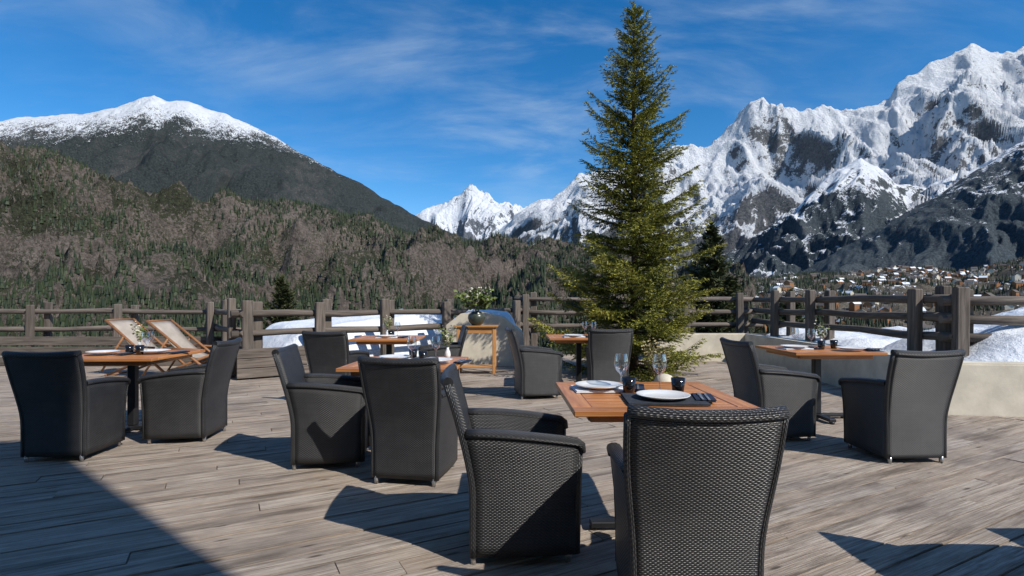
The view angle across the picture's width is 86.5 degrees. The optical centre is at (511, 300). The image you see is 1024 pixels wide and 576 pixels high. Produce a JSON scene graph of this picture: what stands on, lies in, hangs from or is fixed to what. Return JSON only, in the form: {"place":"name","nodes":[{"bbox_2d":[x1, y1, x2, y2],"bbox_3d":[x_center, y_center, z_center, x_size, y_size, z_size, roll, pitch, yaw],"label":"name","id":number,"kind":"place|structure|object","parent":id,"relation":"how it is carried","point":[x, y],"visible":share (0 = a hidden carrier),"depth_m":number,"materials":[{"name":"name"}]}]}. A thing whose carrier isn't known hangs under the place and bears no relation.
{"place":"outdoors","nodes":[
{"label":"outdoors","id":0,"kind":"place"},
{"bbox_2d":[0,95,467,241],"bbox_3d":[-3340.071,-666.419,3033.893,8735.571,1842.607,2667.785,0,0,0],"label":"snow capped mountain","id":1,"kind":"structure","parent":0,"point":[150,144],"depth_m":3533.27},
{"bbox_2d":[0,139,754,353],"bbox_3d":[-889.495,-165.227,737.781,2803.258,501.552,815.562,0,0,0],"label":"rocky hill","id":2,"kind":"structure","parent":0,"point":[173,213],"depth_m":700.50,"materials":[{"name":"plant"}]},
{"bbox_2d":[0,165,750,347],"bbox_3d":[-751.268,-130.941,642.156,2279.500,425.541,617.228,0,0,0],"label":"bare woodland","id":3,"kind":"object","parent":2,"relation":"on","point":[204,280],"visible":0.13,"depth_m":648.78,"materials":[{"name":"brown plant"}]},
{"bbox_2d":[0,143,752,353],"bbox_3d":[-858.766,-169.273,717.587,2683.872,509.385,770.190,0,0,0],"label":"conifer forest","id":4,"kind":"object","parent":2,"relation":"on","point":[70,302],"visible":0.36,"depth_m":551.04,"materials":[{"name":"green plant"}]},
{"bbox_2d":[415,184,527,241],"bbox_3d":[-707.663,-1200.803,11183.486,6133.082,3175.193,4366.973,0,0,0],"label":"distant peak","id":5,"kind":"structure","parent":0,"point":[472,211],"depth_m":12505.09,"materials":[{"name":"white snow"}]},
{"bbox_2d":[0,0,1023,214],"label":"sky","id":6,"kind":"structure","parent":0,"point":[417,103],"materials":[{"name":"blue"}]},
{"bbox_2d":[641,336,670,378],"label":"ornamental grass","id":7,"kind":"object","parent":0,"point":[658,370],"depth_m":8.12,"materials":[{"name":"green plant"}]},
{"bbox_2d":[493,43,1023,268],"bbox_3d":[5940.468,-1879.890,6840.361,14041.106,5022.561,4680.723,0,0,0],"label":"snowy massif","id":8,"kind":"structure","parent":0,"point":[763,163],"depth_m":7697.99,"materials":[{"name":"white snow"}]},
{"bbox_2d":[705,157,996,277],"bbox_3d":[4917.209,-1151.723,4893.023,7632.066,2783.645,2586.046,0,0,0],"label":"forested spur","id":9,"kind":"structure","parent":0,"point":[840,208],"depth_m":5193.81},
{"bbox_2d":[755,259,1023,327],"bbox_3d":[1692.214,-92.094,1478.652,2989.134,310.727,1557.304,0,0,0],"label":"valley hillside","id":10,"kind":"structure","parent":0,"point":[904,288],"depth_m":1287.53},
{"bbox_2d":[755,262,1023,331],"bbox_3d":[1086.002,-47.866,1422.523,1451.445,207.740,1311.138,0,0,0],"label":"distant village","id":11,"kind":"object","parent":10,"relation":"on","point":[885,272],"visible":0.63,"depth_m":1465.76,"materials":[{"name":"multicoloured wood"}]},
{"bbox_2d":[755,255,1023,332],"bbox_3d":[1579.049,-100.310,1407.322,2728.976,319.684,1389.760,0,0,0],"label":"valley forest","id":12,"kind":"object","parent":10,"relation":"on","point":[855,321],"visible":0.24,"depth_m":1368.97,"materials":[{"name":"green plant"}]},
{"bbox_2d":[755,257,1023,330],"bbox_3d":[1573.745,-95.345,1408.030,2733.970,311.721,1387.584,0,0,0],"label":"valley woodland","id":13,"kind":"object","parent":10,"relation":"on","point":[876,306],"visible":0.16,"depth_m":1259.41,"materials":[{"name":"plant"}]},
{"bbox_2d":[799,141,1023,272],"bbox_3d":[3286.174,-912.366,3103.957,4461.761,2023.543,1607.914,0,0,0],"label":"forested slope","id":14,"kind":"structure","parent":0,"point":[975,218],"depth_m":3309.91,"materials":[{"name":"grey stone"}]},
{"bbox_3d":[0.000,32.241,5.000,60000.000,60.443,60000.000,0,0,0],"label":"ground","id":15,"kind":"structure","parent":0,"visible":0},
{"bbox_2d":[263,273,300,328],"bbox_3d":[-7.494,2.499,18.047,3.423,6.890,3.257,0,0,33],"label":"spruce tree","id":16,"kind":"object","parent":15,"relation":"on","point":[283,298],"visible":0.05,"depth_m":17.86,"materials":[{"name":"green plant"}]},
{"bbox_2d":[678,219,740,332],"bbox_3d":[9.932,1.948,27.201,6.013,12.105,5.722,0,0,-25],"label":"spruce tree","id":17,"kind":"object","parent":15,"relation":"on","point":[716,276],"visible":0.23,"depth_m":26.60,"materials":[{"name":"green plant"}]},
{"bbox_2d":[726,277,761,332],"bbox_3d":[12.042,3.487,29.956,4.856,9.777,4.622,0,0,41],"label":"spruce tree","id":18,"kind":"object","parent":15,"relation":"on","point":[734,315],"visible":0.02,"depth_m":29.66,"materials":[{"name":"green plant"}]},
{"bbox_2d":[779,288,804,327],"bbox_3d":[16.075,4.368,30.985,4.930,10.429,5.180,0,0,-29],"label":"spruce tree","id":19,"kind":"object","parent":15,"relation":"on","point":[783,317],"visible":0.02,"depth_m":30.82,"materials":[{"name":"green plant"}]},
{"bbox_3d":[-2.250,1.560,5.430,22.400,0.500,14.800,0,0,0],"label":"deck substructure","id":20,"kind":"object","parent":15,"relation":"on","visible":0},
{"bbox_2d":[0,354,1023,575],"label":"wooden deck","id":21,"kind":"structure","parent":20,"relation":"on","point":[134,504],"depth_m":3.37,"materials":[{"name":"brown wood"}]},
{"bbox_2d":[1,350,130,461],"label":"wicker armchair","id":22,"kind":"object","parent":21,"relation":"on","point":[65,407],"visible":1,"depth_m":4.27,"materials":[{"name":"wicker"}]},
{"bbox_2d":[0,302,240,365],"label":"log fence","id":23,"kind":"object","parent":21,"relation":"on","point":[30,340],"visible":0.46,"depth_m":10.56,"materials":[{"name":"brown wood"}]},
{"bbox_2d":[82,349,204,431],"bbox_3d":[-3.720,0.895,5.340,0.920,0.750,0.920,0,0,-2],"label":"dining table","id":24,"kind":"object","parent":21,"relation":"on","point":[133,362],"visible":0.56,"depth_m":5.29,"materials":[{"name":"brown wood"}]},
{"bbox_2d":[86,350,119,353],"bbox_3d":[-3.940,0.493,5.240,0.276,0.020,0.276,0,0,0],"label":"dinner plate","id":25,"kind":"object","parent":24,"relation":"on","point":[102,351],"visible":1,"depth_m":5.24,"materials":[{"name":"white ceramic"}]},
{"bbox_2d":[113,352,135,354],"bbox_3d":[-3.723,0.506,5.261,0.104,0.011,0.203,0,0,12],"label":"napkin","id":26,"kind":"object","parent":24,"relation":"on","point":[123,353],"visible":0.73,"depth_m":5.17,"materials":[{"name":"black fabric"}]},
{"bbox_2d":[125,345,133,354],"bbox_3d":[-3.720,0.474,5.290,0.078,0.090,0.078,0,0,0],"label":"black tumbler","id":27,"kind":"object","parent":24,"relation":"on","point":[129,348],"visible":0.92,"depth_m":5.26,"materials":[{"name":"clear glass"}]},
{"bbox_2d":[130,321,147,344],"bbox_3d":[-3.775,0.361,5.505,0.156,0.317,0.214,0,0,-34],"label":"bud vase with flowers","id":28,"kind":"object","parent":24,"relation":"on","point":[139,334],"visible":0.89,"depth_m":5.49,"materials":[{"name":"green plant"}]},
{"bbox_2d":[135,345,143,354],"bbox_3d":[-3.600,0.474,5.260,0.078,0.090,0.078,0,0,0],"label":"black tumbler","id":29,"kind":"object","parent":24,"relation":"on","point":[139,349],"visible":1,"depth_m":5.23,"materials":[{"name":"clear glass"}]},
{"bbox_2d":[141,349,170,352],"bbox_3d":[-3.520,0.493,5.360,0.276,0.020,0.276,0,0,0],"label":"dinner plate","id":30,"kind":"object","parent":24,"relation":"on","point":[153,350],"visible":0.95,"depth_m":5.39,"materials":[{"name":"white ceramic"}]},
{"bbox_2d":[166,351,189,353],"bbox_3d":[-3.303,0.506,5.381,0.104,0.011,0.203,0,0,12],"label":"napkin","id":31,"kind":"object","parent":24,"relation":"on","point":[177,352],"visible":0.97,"depth_m":5.32,"materials":[{"name":"black fabric"}]},
{"bbox_2d":[100,318,187,375],"bbox_3d":[-6.156,0.776,9.201,1.212,0.944,0.646,0,0,7],"label":"deck chair","id":32,"kind":"object","parent":21,"relation":"on","point":[123,329],"visible":0.4,"depth_m":9.17,"materials":[{"name":"beige fabric"}]},
{"bbox_2d":[141,319,234,375],"bbox_3d":[-5.157,0.776,8.750,1.212,0.944,0.646,0,0,2],"label":"deck chair","id":33,"kind":"object","parent":21,"relation":"on","point":[169,331],"visible":0.55,"depth_m":8.74,"materials":[{"name":"beige fabric"}]},
{"bbox_2d":[137,337,241,443],"bbox_3d":[-2.974,0.814,5.085,0.713,0.912,0.597,0,0,-6],"label":"wicker armchair","id":34,"kind":"object","parent":21,"relation":"on","point":[184,402],"visible":1,"depth_m":4.84,"materials":[{"name":"wicker"}]},
{"bbox_2d":[206,298,252,377],"bbox_3d":[-5.074,0.614,9.724,0.334,1.314,2.402,0,0,-39],"label":"log fence","id":35,"kind":"object","parent":21,"relation":"on","point":[227,326],"visible":0.52,"depth_m":10.33,"materials":[{"name":"brown wood"}]},
{"bbox_2d":[235,346,309,378],"bbox_3d":[-4.038,1.010,9.162,1.150,0.470,0.397,0,0,-37],"label":"wooden planter box","id":36,"kind":"object","parent":21,"relation":"on","point":[254,362],"visible":0.7,"depth_m":8.85,"materials":[{"name":"brown wood"}]},
{"bbox_2d":[271,344,370,469],"bbox_3d":[-1.486,0.814,4.334,0.713,0.912,0.597,0,0,-8],"label":"wicker armchair","id":37,"kind":"object","parent":21,"relation":"on","point":[329,420],"visible":0.92,"depth_m":4.09,"materials":[{"name":"wicker"}]},
{"bbox_2d":[302,331,369,376],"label":"wicker armchair","id":38,"kind":"object","parent":21,"relation":"on","point":[328,352],"visible":0.41,"depth_m":6.54,"materials":[{"name":"wicker"}]},
{"bbox_2d":[263,315,454,356],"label":"snow bank","id":39,"kind":"structure","parent":21,"relation":"on","point":[272,341],"depth_m":11.39,"materials":[{"name":"white snow"}]},
{"bbox_2d":[230,299,530,378],"bbox_3d":[-2.075,0.615,10.726,6.268,1.311,0.357,0,0,-37],"label":"log fence","id":40,"kind":"object","parent":21,"relation":"on","point":[323,313],"visible":0.56,"depth_m":9.84,"materials":[{"name":"brown wood"}]},
{"bbox_2d":[348,335,425,354],"bbox_3d":[-1.750,0.895,7.750,0.920,0.750,0.920,0,0,-2],"label":"dining table","id":41,"kind":"object","parent":21,"relation":"on","point":[371,340],"visible":0.61,"depth_m":7.38,"materials":[{"name":"brown wood"}]},
{"bbox_2d":[382,315,391,334],"bbox_3d":[-1.785,0.363,7.864,0.141,0.314,0.179,0,0,-33],"label":"bud vase with flowers","id":42,"kind":"object","parent":41,"relation":"on","point":[388,325],"visible":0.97,"depth_m":7.85,"materials":[{"name":"green plant"}]},
{"bbox_3d":[-1.748,0.512,7.652,0.304,0.011,0.223,0,0,-3],"label":"placemat","id":43,"kind":"object","parent":41,"relation":"on","visible":0},
{"bbox_2d":[378,335,396,336],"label":"dinner plate","id":44,"kind":"object","parent":43,"relation":"on","point":[387,335],"visible":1,"depth_m":7.63,"materials":[{"name":"white ceramic"}]},
{"bbox_2d":[336,356,468,375],"bbox_3d":[-0.880,0.895,4.620,0.920,0.750,0.920,0,0,2],"label":"dining table","id":45,"kind":"object","parent":21,"relation":"on","point":[353,368],"visible":0.23,"depth_m":4.33,"materials":[{"name":"brown wood"}]},
{"bbox_2d":[418,351,426,357],"bbox_3d":[-0.760,0.474,4.640,0.078,0.090,0.078,0,0,0],"label":"black tumbler","id":46,"kind":"object","parent":45,"relation":"on","point":[422,354],"visible":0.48,"depth_m":4.61,"materials":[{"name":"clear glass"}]},
{"bbox_2d":[430,357,452,361],"bbox_3d":[-0.630,0.493,4.520,0.276,0.020,0.276,0,0,0],"label":"dinner plate","id":47,"kind":"object","parent":45,"relation":"on","point":[443,359],"visible":0.45,"depth_m":4.59,"materials":[{"name":"white ceramic"}]},
{"bbox_2d":[437,325,456,357],"bbox_3d":[-0.574,0.368,4.903,0.180,0.303,0.154,0,0,-32],"label":"bud vase with flowers","id":48,"kind":"object","parent":45,"relation":"on","point":[448,340],"visible":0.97,"depth_m":4.89,"materials":[{"name":"green plant"}]},
{"bbox_2d":[453,360,470,363],"bbox_3d":[-0.413,0.506,4.541,0.104,0.011,0.203,0,0,12],"label":"napkin","id":49,"kind":"object","parent":45,"relation":"on","point":[463,362],"visible":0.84,"depth_m":4.45,"materials":[{"name":"black fabric"}]},
{"bbox_3d":[-1.028,0.512,4.782,0.304,0.011,0.223,0,0,-3],"label":"placemat","id":50,"kind":"object","parent":45,"relation":"on","visible":0},
{"bbox_2d":[379,354,410,358],"bbox_3d":[-1.030,0.493,4.780,0.276,0.020,0.276,0,0,0],"label":"dinner plate","id":51,"kind":"object","parent":50,"relation":"on","point":[397,356],"visible":0.91,"depth_m":4.84,"materials":[{"name":"white ceramic"}]},
{"bbox_2d":[409,349,416,357],"bbox_3d":[-0.880,0.474,4.840,0.078,0.090,0.078,0,0,0],"label":"black tumbler","id":52,"kind":"object","parent":50,"relation":"on","point":[412,353],"visible":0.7,"depth_m":4.81,"materials":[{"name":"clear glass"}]},
{"bbox_2d":[357,356,457,486],"bbox_3d":[-0.708,0.821,3.935,0.588,0.898,0.702,0,0,10],"label":"wicker armchair","id":53,"kind":"object","parent":21,"relation":"on","point":[413,434],"visible":0.87,"depth_m":3.71,"materials":[{"name":"wicker"}]},
{"bbox_2d":[418,325,468,389],"bbox_3d":[-0.974,0.814,7.758,0.713,0.912,0.597,0,0,-10],"label":"wicker armchair","id":54,"kind":"object","parent":21,"relation":"on","point":[455,348],"visible":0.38,"depth_m":7.52,"materials":[{"name":"wicker"}]},
{"bbox_2d":[454,325,497,373],"bbox_3d":[-0.620,0.850,9.560,0.740,0.840,0.360,0,0,2],"label":"console table","id":55,"kind":"object","parent":21,"relation":"on","point":[482,329],"visible":0.81,"depth_m":9.42,"materials":[{"name":"brown wood"}]},
{"bbox_2d":[453,287,496,324],"bbox_3d":[-0.633,0.088,9.506,0.797,0.680,0.774,0,0,0],"label":"round flower pot","id":56,"kind":"object","parent":55,"relation":"on","point":[475,300],"visible":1,"depth_m":9.37,"materials":[{"name":"green plant"}]},
{"bbox_2d":[446,311,523,365],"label":"cream parapet wall","id":57,"kind":"structure","parent":21,"relation":"on","point":[477,349],"depth_m":10.60,"materials":[{"name":"beige concrete"}]},
{"bbox_2d":[465,309,514,324],"bbox_3d":[-0.490,0.416,11.500,1.220,0.508,1.200,0,0,0],"label":"snow patch","id":58,"kind":"object","parent":57,"relation":"on","point":[507,315],"visible":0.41,"depth_m":11.09,"materials":[{"name":"white snow"}]},
{"bbox_2d":[440,364,585,564],"bbox_3d":[-0.016,0.814,2.847,0.713,0.912,0.597,0,0,-4],"label":"wicker armchair","id":59,"kind":"object","parent":21,"relation":"on","point":[524,471],"visible":1,"depth_m":2.60,"materials":[{"name":"wicker"}]},
{"bbox_2d":[505,327,563,399],"bbox_3d":[0.274,0.814,7.242,0.713,0.912,0.597,0,0,-10],"label":"wicker armchair","id":60,"kind":"object","parent":21,"relation":"on","point":[537,371],"visible":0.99,"depth_m":7.00,"materials":[{"name":"wicker"}]},
{"bbox_2d":[546,334,587,381],"bbox_3d":[0.980,0.895,7.980,0.920,0.750,0.920,0,0,0],"label":"dining table","id":61,"kind":"object","parent":21,"relation":"on","point":[557,338],"visible":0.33,"depth_m":7.94,"materials":[{"name":"brown wood"}]},
{"bbox_2d":[562,336,584,337],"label":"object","id":62,"kind":"object","parent":61,"relation":"on","point":[573,336],"visible":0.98,"depth_m":7.73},
{"bbox_2d":[564,334,582,335],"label":"dinner plate","id":63,"kind":"object","parent":62,"relation":"on","point":[573,334],"visible":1,"depth_m":7.82,"materials":[{"name":"white ceramic"}]},
{"bbox_2d":[584,328,632,381],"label":"wicker armchair","id":64,"kind":"object","parent":21,"relation":"on","point":[603,347],"visible":0.69,"depth_m":7.16,"materials":[{"name":"wicker"}]},
{"bbox_2d":[527,0,727,381],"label":"fir tree","id":65,"kind":"object","parent":21,"relation":"on","point":[652,253],"visible":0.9,"depth_m":9.13,"materials":[{"name":"green plant"}]},
{"bbox_2d":[514,292,763,345],"bbox_3d":[2.923,0.535,12.600,5.772,1.471,0.338,0,0,0],"label":"log fence","id":66,"kind":"object","parent":21,"relation":"on","point":[741,311],"visible":0.38,"depth_m":12.55,"materials":[{"name":"brown wood"}]},
{"bbox_2d":[555,382,759,530],"bbox_3d":[0.745,0.895,3.030,0.920,0.750,0.920,0,0,-1],"label":"dining table","id":67,"kind":"object","parent":21,"relation":"on","point":[601,407],"visible":0.4,"depth_m":2.84,"materials":[{"name":"brown wood"}]},
{"bbox_2d":[570,385,622,392],"bbox_3d":[0.507,0.512,3.172,0.304,0.011,0.223,0,0,-3],"label":"placemat","id":68,"kind":"object","parent":67,"relation":"on","point":[577,389],"visible":0.48,"depth_m":3.08,"materials":[{"name":"grey fabric"}]},
{"bbox_2d":[575,380,621,389],"bbox_3d":[0.505,0.493,3.170,0.276,0.020,0.276,0,0,0],"label":"dinner plate","id":69,"kind":"object","parent":68,"relation":"on","point":[597,384],"visible":0.98,"depth_m":3.20,"materials":[{"name":"white ceramic"}]},
{"bbox_2d":[622,376,635,392],"bbox_3d":[0.655,0.474,3.050,0.078,0.090,0.078,0,0,0],"label":"black tumbler","id":70,"kind":"object","parent":67,"relation":"on","point":[628,383],"visible":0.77,"depth_m":3.02,"materials":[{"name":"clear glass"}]},
{"bbox_2d":[635,384,644,390],"bbox_3d":[0.722,0.506,3.191,0.104,0.011,0.203,0,0,12],"label":"napkin","id":71,"kind":"object","parent":67,"relation":"on","point":[641,386],"visible":0.43,"depth_m":3.14,"materials":[{"name":"fabric"}]},
{"bbox_2d":[652,354,666,389],"bbox_3d":[0.855,0.413,3.150,0.082,0.211,0.082,0,0,0],"label":"wine glass","id":72,"kind":"object","parent":67,"relation":"on","point":[665,368],"visible":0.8,"depth_m":3.15,"materials":[{"name":"clear glass"}]},
{"bbox_2d":[620,393,710,405],"bbox_3d":[0.787,0.512,2.831,0.404,0.011,0.303,0,0,4],"label":"placemat","id":73,"kind":"object","parent":67,"relation":"on","point":[632,399],"visible":0.61,"depth_m":2.74,"materials":[{"name":"fabric"}]},
{"bbox_2d":[636,389,690,400],"bbox_3d":[0.785,0.493,2.830,0.276,0.020,0.276,0,0,0],"label":"dinner plate","id":74,"kind":"object","parent":73,"relation":"on","point":[660,394],"visible":1,"depth_m":2.86,"materials":[{"name":"white ceramic"}]},
{"bbox_2d":[671,377,684,391],"bbox_3d":[0.925,0.474,3.030,0.078,0.090,0.078,0,0,0],"label":"black tumbler","id":75,"kind":"object","parent":67,"relation":"on","point":[677,383],"visible":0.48,"depth_m":3.00,"materials":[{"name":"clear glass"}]},
{"bbox_2d":[691,393,716,401],"bbox_3d":[1.002,0.506,2.851,0.104,0.011,0.203,0,0,12],"label":"napkin","id":76,"kind":"object","parent":67,"relation":"on","point":[697,397],"visible":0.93,"depth_m":2.82,"materials":[{"name":"blue fabric"}]},
{"bbox_2d":[697,393,710,399],"bbox_3d":[0.997,0.497,2.837,0.046,0.004,0.200,0,0,12],"label":"cutlery","id":77,"kind":"object","parent":76,"relation":"on","point":[701,397],"visible":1,"depth_m":2.82,"materials":[{"name":"metal"}]},
{"bbox_2d":[654,374,671,381],"bbox_3d":[2.200,1.160,7.850,0.300,0.220,0.300,0,0,0],"label":"round garden stone","id":78,"kind":"object","parent":21,"relation":"on","point":[663,378],"visible":0.49,"depth_m":7.76,"materials":[{"name":"white stone"}]},
{"bbox_2d":[606,404,789,575],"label":"wicker armchair","id":79,"kind":"object","parent":21,"relation":"on","point":[694,491],"visible":1,"depth_m":2.00,"materials":[{"name":"wicker"}]},
{"bbox_2d":[647,333,881,348],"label":"planter soil","id":80,"kind":"structure","parent":21,"relation":"on","point":[655,345],"depth_m":12.18,"materials":[{"name":"brown soil"}]},
{"bbox_2d":[767,326,906,347],"bbox_3d":[6.900,0.745,10.550,3.200,0.450,3.900,0,0,0],"label":"snow patch","id":81,"kind":"object","parent":80,"relation":"on","point":[855,339],"visible":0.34,"depth_m":9.74,"materials":[{"name":"white snow"}]},
{"bbox_2d":[750,286,952,350],"bbox_3d":[5.639,0.325,9.800,0.383,1.091,5.813,0,0,0],"label":"log fence","id":82,"kind":"object","parent":80,"relation":"on","point":[915,316],"visible":0.81,"depth_m":8.72,"materials":[{"name":"brown wood"}]},
{"bbox_2d":[879,307,1023,361],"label":"snow heap","id":83,"kind":"object","parent":80,"relation":"on","point":[1004,343],"visible":0.29,"depth_m":6.81,"materials":[{"name":"white snow"}]},
{"bbox_2d":[937,287,1023,357],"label":"log fence","id":84,"kind":"object","parent":80,"relation":"on","point":[962,302],"visible":0.71,"depth_m":6.89,"materials":[{"name":"brown wood"}]},
{"bbox_2d":[720,337,820,440],"bbox_3d":[2.404,0.814,5.127,0.713,0.912,0.597,0,0,-4],"label":"wicker armchair","id":85,"kind":"object","parent":21,"relation":"on","point":[754,382],"visible":0.69,"depth_m":4.89,"materials":[{"name":"wicker"}]},
{"bbox_2d":[755,345,887,423],"bbox_3d":[3.300,0.895,5.900,0.920,0.750,0.920,0,0,0],"label":"dining table","id":86,"kind":"object","parent":21,"relation":"on","point":[815,356],"visible":0.66,"depth_m":5.67,"materials":[{"name":"brown wood"}]},
{"bbox_2d":[775,347,813,349],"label":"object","id":87,"kind":"object","parent":86,"relation":"on","point":[786,348],"visible":0.75,"depth_m":5.78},
{"bbox_2d":[780,345,807,347],"bbox_3d":[3.050,0.493,5.880,0.276,0.020,0.276,0,0,0],"label":"dinner plate","id":88,"kind":"object","parent":87,"relation":"on","point":[795,346],"visible":1,"depth_m":5.88,"materials":[{"name":"white ceramic"}]},
{"bbox_2d":[817,341,824,348],"bbox_3d":[3.320,0.474,5.840,0.078,0.090,0.078,0,0,0],"label":"black tumbler","id":89,"kind":"object","parent":86,"relation":"on","point":[821,344],"visible":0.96,"depth_m":5.81,"materials":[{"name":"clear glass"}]},
{"bbox_2d":[814,320,829,340],"bbox_3d":[3.416,0.365,6.011,0.157,0.309,0.138,0,0,0],"label":"bud vase with flowers","id":90,"kind":"object","parent":86,"relation":"on","point":[824,332],"visible":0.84,"depth_m":6.00,"materials":[{"name":"green plant"}]},
{"bbox_2d":[830,340,837,348],"bbox_3d":[3.520,0.474,5.950,0.078,0.090,0.078,0,0,0],"label":"black tumbler","id":91,"kind":"object","parent":86,"relation":"on","point":[833,343],"visible":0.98,"depth_m":5.92,"materials":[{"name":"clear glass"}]},
{"bbox_2d":[836,346,865,349],"bbox_3d":[3.520,0.493,5.650,0.276,0.020,0.276,0,0,0],"label":"dinner plate","id":92,"kind":"object","parent":86,"relation":"on","point":[850,348],"visible":1,"depth_m":5.64,"materials":[{"name":"white ceramic"}]},
{"bbox_2d":[657,333,1023,416],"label":"rendered planter wall","id":93,"kind":"structure","parent":21,"relation":"on","point":[989,388],"depth_m":6.18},
{"bbox_2d":[838,349,965,463],"bbox_3d":[3.142,0.819,4.434,0.591,0.902,0.706,0,0,-3],"label":"wicker armchair","id":94,"kind":"object","parent":21,"relation":"on","point":[901,411],"visible":1,"depth_m":4.22,"materials":[{"name":"wicker"}]}
]}

